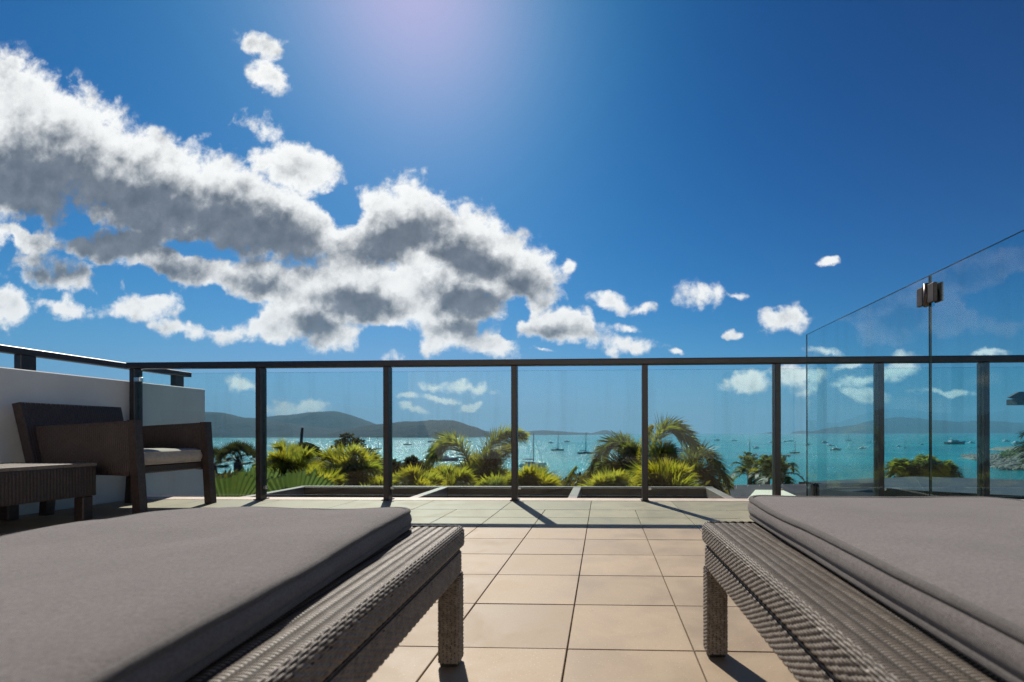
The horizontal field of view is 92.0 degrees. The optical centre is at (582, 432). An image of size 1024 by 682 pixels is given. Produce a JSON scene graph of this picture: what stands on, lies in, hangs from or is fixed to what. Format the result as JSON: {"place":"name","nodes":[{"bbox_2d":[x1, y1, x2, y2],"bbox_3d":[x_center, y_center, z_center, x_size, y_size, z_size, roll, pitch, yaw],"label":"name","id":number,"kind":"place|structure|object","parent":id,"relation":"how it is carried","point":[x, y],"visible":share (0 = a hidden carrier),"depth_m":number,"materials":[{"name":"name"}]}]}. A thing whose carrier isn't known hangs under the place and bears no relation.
{"place":"outdoors","nodes":[
{"label":"outdoors","id":0,"kind":"place"},
{"bbox_2d":[205,412,343,437],"bbox_3d":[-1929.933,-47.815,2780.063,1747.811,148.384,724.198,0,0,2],"label":"island","id":1,"kind":"structure","parent":0,"point":[225,425],"depth_m":2570.29,"materials":[{"name":"green plant"}]},
{"bbox_2d":[267,411,374,429],"bbox_3d":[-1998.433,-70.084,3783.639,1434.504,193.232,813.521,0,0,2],"label":"island","id":2,"kind":"structure","parent":0,"point":[334,420],"depth_m":3588.43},
{"bbox_2d":[299,420,496,437],"bbox_3d":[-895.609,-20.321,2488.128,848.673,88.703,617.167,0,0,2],"label":"island","id":3,"kind":"structure","parent":0,"point":[416,429],"depth_m":2280.56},
{"bbox_2d":[0,497,1023,681],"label":"terrace floor","id":4,"kind":"structure","parent":0,"point":[583,590],"depth_m":1.59,"materials":[{"name":"tile"}]},
{"bbox_2d":[0,462,96,520],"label":"wicker table","id":5,"kind":"object","parent":4,"relation":"on","point":[24,483],"visible":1,"depth_m":2.74,"materials":[{"name":"brown wicker"}]},
{"bbox_2d":[12,402,216,515],"bbox_3d":[-3.132,0.165,3.334,0.779,0.712,0.651,0,0,2],"label":"wicker armchair","id":6,"kind":"object","parent":4,"relation":"on","point":[109,440],"visible":0.9,"depth_m":3.07,"materials":[{"name":"brown wicker"}]},
{"bbox_2d":[144,448,202,464],"bbox_3d":[-3.087,0.159,3.360,0.590,0.103,0.528,0,0,2],"label":"seat cushion","id":7,"kind":"object","parent":6,"relation":"on","point":[153,456],"visible":0.38,"depth_m":3.34,"materials":[{"name":"beige fabric"}]},
{"bbox_2d":[184,525,464,681],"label":"sun lounger","id":8,"kind":"object","parent":4,"relation":"on","point":[358,622],"visible":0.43,"depth_m":0.64,"materials":[{"name":"grey wicker"}]},
{"bbox_2d":[0,506,411,681],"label":"lounger cushion","id":9,"kind":"object","parent":8,"relation":"on","point":[179,595],"visible":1,"depth_m":0.54,"materials":[{"name":"grey fabric"}]},
{"bbox_2d":[126,355,1023,500],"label":"glass balustrade","id":10,"kind":"object","parent":4,"relation":"on","point":[983,362],"visible":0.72,"depth_m":3.68,"materials":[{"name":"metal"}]},
{"bbox_2d":[702,521,1004,681],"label":"sun lounger","id":11,"kind":"object","parent":4,"relation":"on","point":[810,619],"visible":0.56,"depth_m":0.62,"materials":[{"name":"grey wicker"}]},
{"bbox_2d":[748,495,1023,681],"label":"lounger cushion","id":12,"kind":"object","parent":11,"relation":"on","point":[948,570],"visible":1,"depth_m":0.64,"materials":[{"name":"grey fabric"}]},
{"bbox_2d":[806,230,1023,495],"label":"glass screen","id":13,"kind":"object","parent":4,"relation":"on","point":[929,293],"visible":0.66,"depth_m":2.19,"materials":[{"name":"clear glass"}]},
{"bbox_2d":[0,0,1023,433],"label":"sky","id":14,"kind":"structure","parent":0,"point":[181,180],"materials":[{"name":"blue"}]},
{"bbox_2d":[486,430,594,434],"bbox_3d":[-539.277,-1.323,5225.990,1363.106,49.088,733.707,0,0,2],"label":"island","id":15,"kind":"structure","parent":0,"point":[543,432],"depth_m":4972.69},
{"bbox_2d":[563,465,577,485],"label":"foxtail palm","id":16,"kind":"object","parent":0,"point":[569,475],"visible":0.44,"depth_m":8.00,"materials":[{"name":"plant"}]},
{"bbox_2d":[591,430,617,433],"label":"island","id":17,"kind":"structure","parent":0,"point":[604,432],"depth_m":5840.53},
{"bbox_2d":[212,433,1023,484],"bbox_3d":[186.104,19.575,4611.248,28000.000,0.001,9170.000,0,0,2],"label":"sea","id":18,"kind":"structure","parent":0,"point":[849,460],"depth_m":587.54,"materials":[{"name":"liquid"}]},
{"bbox_2d":[438,453,457,460],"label":"motor boat","id":19,"kind":"object","parent":18,"relation":"on","point":[446,458],"visible":0.48,"depth_m":351.08,"materials":[{"name":"white"}]},
{"bbox_2d":[519,433,546,466],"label":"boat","id":20,"kind":"object","parent":18,"relation":"on","point":[529,463],"visible":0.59,"depth_m":289.13,"materials":[{"name":"white"}]},
{"bbox_2d":[577,438,592,453],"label":"sailing boat","id":21,"kind":"object","parent":18,"relation":"on","point":[583,452],"visible":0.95,"depth_m":468.91,"materials":[{"name":"white"}]},
{"bbox_2d":[944,438,964,443],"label":"motor boat","id":22,"kind":"object","parent":18,"relation":"on","point":[956,441],"visible":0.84,"depth_m":794.32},
{"bbox_2d":[960,453,1023,470],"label":"breakwater","id":23,"kind":"object","parent":18,"relation":"in","point":[997,461],"visible":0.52,"depth_m":293.11,"materials":[{"name":"grey stone"}]},
{"bbox_2d":[996,449,1015,457],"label":"bush","id":24,"kind":"object","parent":23,"relation":"on","point":[1003,454],"visible":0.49,"depth_m":333.50,"materials":[{"name":"green plant"}]},
{"bbox_2d":[1006,449,1018,457],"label":"bush","id":25,"kind":"object","parent":23,"relation":"on","point":[1012,452],"visible":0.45,"depth_m":321.14,"materials":[{"name":"green plant"}]},
{"bbox_2d":[787,430,829,433],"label":"island","id":26,"kind":"structure","parent":0,"point":[809,432],"depth_m":7301.61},
{"bbox_2d":[811,417,1023,432],"bbox_3d":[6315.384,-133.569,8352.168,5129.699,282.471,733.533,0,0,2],"label":"island","id":27,"kind":"structure","parent":0,"point":[904,425],"depth_m":8134.64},
{"bbox_2d":[962,446,1019,458],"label":"headland","id":28,"kind":"structure","parent":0,"point":[1001,448],"depth_m":523.58,"materials":[{"name":"stone"}]},
{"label":"ground","id":29,"kind":"structure","parent":0,"visible":0},
{"bbox_2d":[0,367,204,514],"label":"parapet wall","id":30,"kind":"structure","parent":29,"relation":"on","point":[165,404],"depth_m":3.67,"materials":[{"name":"white paint"}]},
{"bbox_2d":[0,344,191,386],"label":"wall handrail","id":31,"kind":"object","parent":30,"relation":"on","point":[24,358],"depth_m":3.49,"materials":[{"name":"black metal"}]},
{"bbox_2d":[213,446,230,475],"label":"fan palm","id":32,"kind":"object","parent":29,"relation":"on","point":[217,450],"visible":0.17,"depth_m":21.66,"materials":[{"name":"green plant"}]},
{"bbox_2d":[213,440,255,470],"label":"fan palm","id":33,"kind":"object","parent":29,"relation":"on","point":[235,448],"visible":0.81,"depth_m":20.42,"materials":[{"name":"green plant"}]},
{"bbox_2d":[215,464,337,496],"bbox_3d":[-4.085,2.204,6.242,2.532,3.585,1.180,0,0,2],"label":"pleated palm","id":34,"kind":"object","parent":29,"relation":"on","point":[243,482],"visible":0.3,"depth_m":6.04,"materials":[{"name":"green plant"}]},
{"bbox_2d":[251,437,324,476],"bbox_3d":[-5.352,2.045,9.010,1.390,4.028,2.051,0,0,-33],"label":"cane palm","id":35,"kind":"object","parent":29,"relation":"on","point":[290,459],"visible":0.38,"depth_m":8.92,"materials":[{"name":"green plant"}]},
{"bbox_2d":[300,427,303,442],"bbox_3d":[-8.912,2.470,15.372,0.286,5.275,0.120,0,0,2],"label":"leaning pole","id":36,"kind":"object","parent":29,"relation":"on","point":[301,434],"visible":0.17,"depth_m":15.33,"materials":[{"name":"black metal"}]},
{"bbox_2d":[297,441,324,459],"bbox_3d":[-7.499,2.568,13.325,1.033,4.679,1.232,0,0,2],"label":"shrub","id":37,"kind":"object","parent":29,"relation":"on","point":[309,445],"visible":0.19,"depth_m":13.34,"materials":[{"name":"green plant"}]},
{"bbox_2d":[296,464,353,485],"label":"cane palm","id":38,"kind":"object","parent":29,"relation":"on","point":[335,477],"visible":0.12,"depth_m":7.63,"materials":[{"name":"green plant"}]},
{"bbox_2d":[304,441,382,485],"bbox_3d":[-4.276,2.126,8.755,2.476,4.012,1.411,0,0,13],"label":"cane palm","id":39,"kind":"object","parent":29,"relation":"on","point":[357,464],"visible":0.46,"depth_m":8.26,"materials":[{"name":"green plant"}]},
{"bbox_2d":[330,432,380,455],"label":"layered tree","id":40,"kind":"object","parent":29,"relation":"on","point":[345,441],"visible":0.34,"depth_m":17.18,"materials":[{"name":"green plant"}]},
{"bbox_2d":[358,474,382,485],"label":"cane palm","id":41,"kind":"object","parent":29,"relation":"on","point":[377,482],"visible":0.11,"depth_m":7.78,"materials":[{"name":"green plant"}]},
{"bbox_2d":[379,458,411,475],"bbox_3d":[-6.687,3.071,16.263,2.145,4.585,1.753,0,0,2],"label":"shrub","id":42,"kind":"object","parent":29,"relation":"on","point":[399,465],"visible":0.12,"depth_m":16.30,"materials":[{"name":"green plant"}]},
{"bbox_2d":[398,455,432,474],"bbox_3d":[-5.982,3.152,17.272,1.870,4.784,1.525,0,0,2],"label":"shrub","id":43,"kind":"object","parent":29,"relation":"on","point":[414,460],"visible":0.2,"depth_m":17.35,"materials":[{"name":"green plant"}]},
{"bbox_2d":[392,463,446,485],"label":"cane palm","id":44,"kind":"object","parent":29,"relation":"on","point":[409,476],"visible":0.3,"depth_m":7.12,"materials":[{"name":"green plant"}]},
{"bbox_2d":[427,462,477,485],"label":"cane palm","id":45,"kind":"object","parent":29,"relation":"on","point":[459,476],"visible":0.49,"depth_m":7.37,"materials":[{"name":"green plant"}]},
{"bbox_2d":[215,464,733,495],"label":"undergrowth","id":46,"kind":"object","parent":29,"relation":"on","point":[574,481],"depth_m":9.05,"materials":[{"name":"green plant"}]},
{"bbox_2d":[423,423,531,484],"bbox_3d":[-1.916,1.951,9.122,1.625,4.399,2.003,0,0,-42],"label":"foxtail palm","id":47,"kind":"object","parent":29,"relation":"on","point":[489,461],"visible":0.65,"depth_m":9.02,"materials":[{"name":"green plant"}]},
{"bbox_2d":[242,486,734,498],"bbox_3d":[-0.952,2.370,4.790,4.800,3.502,1.775,0,0,2],"label":"planter","id":48,"kind":"object","parent":29,"relation":"on","point":[505,491],"visible":0.32,"depth_m":5.56,"materials":[{"name":"paint"}]},
{"bbox_2d":[471,472,510,485],"bbox_3d":[-1.297,2.241,7.258,0.980,3.449,1.573,0,0,-9],"label":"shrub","id":49,"kind":"object","parent":29,"relation":"on","point":[492,480],"visible":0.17,"depth_m":6.78,"materials":[{"name":"green plant"}]},
{"bbox_2d":[503,460,562,485],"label":"cane palm","id":50,"kind":"object","parent":29,"relation":"on","point":[535,475],"visible":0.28,"depth_m":7.02,"materials":[{"name":"green plant"}]},
{"bbox_2d":[578,466,635,485],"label":"cane palm","id":51,"kind":"object","parent":29,"relation":"on","point":[609,478],"visible":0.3,"depth_m":6.85,"materials":[{"name":"green plant"}]},
{"bbox_2d":[583,428,649,479],"bbox_3d":[0.704,1.990,9.203,1.340,4.256,1.456,0,0,-22],"label":"foxtail palm","id":52,"kind":"object","parent":29,"relation":"on","point":[626,446],"visible":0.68,"depth_m":9.00,"materials":[{"name":"green plant"}]},
{"bbox_2d":[625,479,639,485],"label":"cane palm","id":53,"kind":"object","parent":29,"relation":"on","point":[633,484],"visible":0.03,"depth_m":6.74,"materials":[{"name":"green plant"}]},
{"bbox_2d":[623,412,704,477],"bbox_3d":[1.215,1.793,8.169,1.410,4.384,1.234,0,0,36],"label":"foxtail palm","id":54,"kind":"object","parent":29,"relation":"on","point":[678,430],"visible":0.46,"depth_m":8.07,"materials":[{"name":"green plant"}]},
{"bbox_2d":[631,456,706,486],"bbox_3d":[1.272,2.121,6.965,1.101,3.613,1.678,0,0,20],"label":"cane palm","id":55,"kind":"object","parent":29,"relation":"on","point":[668,473],"visible":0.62,"depth_m":6.65,"materials":[{"name":"green plant"}]},
{"bbox_2d":[680,436,735,492],"bbox_3d":[2.295,2.123,9.609,1.124,4.165,1.557,0,0,-31],"label":"foxtail palm","id":56,"kind":"object","parent":29,"relation":"on","point":[712,470],"visible":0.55,"depth_m":9.36,"materials":[{"name":"green plant"}]},
{"bbox_2d":[729,451,771,484],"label":"coconut palm","id":57,"kind":"object","parent":29,"relation":"on","point":[748,462],"visible":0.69,"depth_m":21.60,"materials":[{"name":"green plant"}]},
{"bbox_2d":[747,454,786,483],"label":"coconut palm","id":58,"kind":"object","parent":29,"relation":"on","point":[764,459],"visible":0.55,"depth_m":19.56,"materials":[{"name":"green plant"}]},
{"bbox_2d":[756,454,805,484],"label":"coconut palm","id":59,"kind":"object","parent":29,"relation":"on","point":[786,467],"visible":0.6,"depth_m":18.54,"materials":[{"name":"green plant"}]},
{"bbox_2d":[719,483,873,498],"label":"house","id":60,"kind":"structure","parent":29,"relation":"on","point":[826,489],"depth_m":14.77,"materials":[{"name":"metal"}]},
{"bbox_2d":[748,490,794,498],"bbox_3d":[1.828,0.735,4.880,0.604,0.240,0.776,0,0,2],"label":"parapet cap","id":61,"kind":"object","parent":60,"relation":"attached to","point":[765,492],"visible":0.07,"depth_m":4.95,"materials":[{"name":"beige paint"}]},
{"bbox_2d":[884,458,920,477],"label":"round palm","id":62,"kind":"object","parent":29,"relation":"on","point":[896,467],"visible":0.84,"depth_m":26.01,"materials":[{"name":"plant"}]},
{"bbox_2d":[799,476,1023,498],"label":"gabled house","id":63,"kind":"structure","parent":29,"relation":"on","point":[947,486],"depth_m":18.67,"materials":[{"name":"metal"}]},
{"bbox_2d":[894,461,928,477],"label":"round palm","id":64,"kind":"object","parent":29,"relation":"on","point":[916,465],"visible":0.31,"depth_m":25.87,"materials":[{"name":"plant"}]},
{"bbox_2d":[908,454,951,476],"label":"round palm","id":65,"kind":"object","parent":29,"relation":"on","point":[922,459],"visible":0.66,"depth_m":25.81,"materials":[{"name":"plant"}]},
{"bbox_2d":[928,460,964,477],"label":"round palm","id":66,"kind":"object","parent":29,"relation":"on","point":[951,467],"visible":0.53,"depth_m":25.83,"materials":[{"name":"plant"}]},
{"bbox_2d":[1006,392,1023,404],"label":"neighbour pavilion","id":67,"kind":"structure","parent":29,"relation":"on","point":[1017,398],"depth_m":12.19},
{"bbox_2d":[1009,431,1023,469],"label":"coconut palm","id":68,"kind":"object","parent":29,"relation":"on","point":[1021,453],"visible":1,"depth_m":13.70,"materials":[{"name":"green plant"}]}
]}

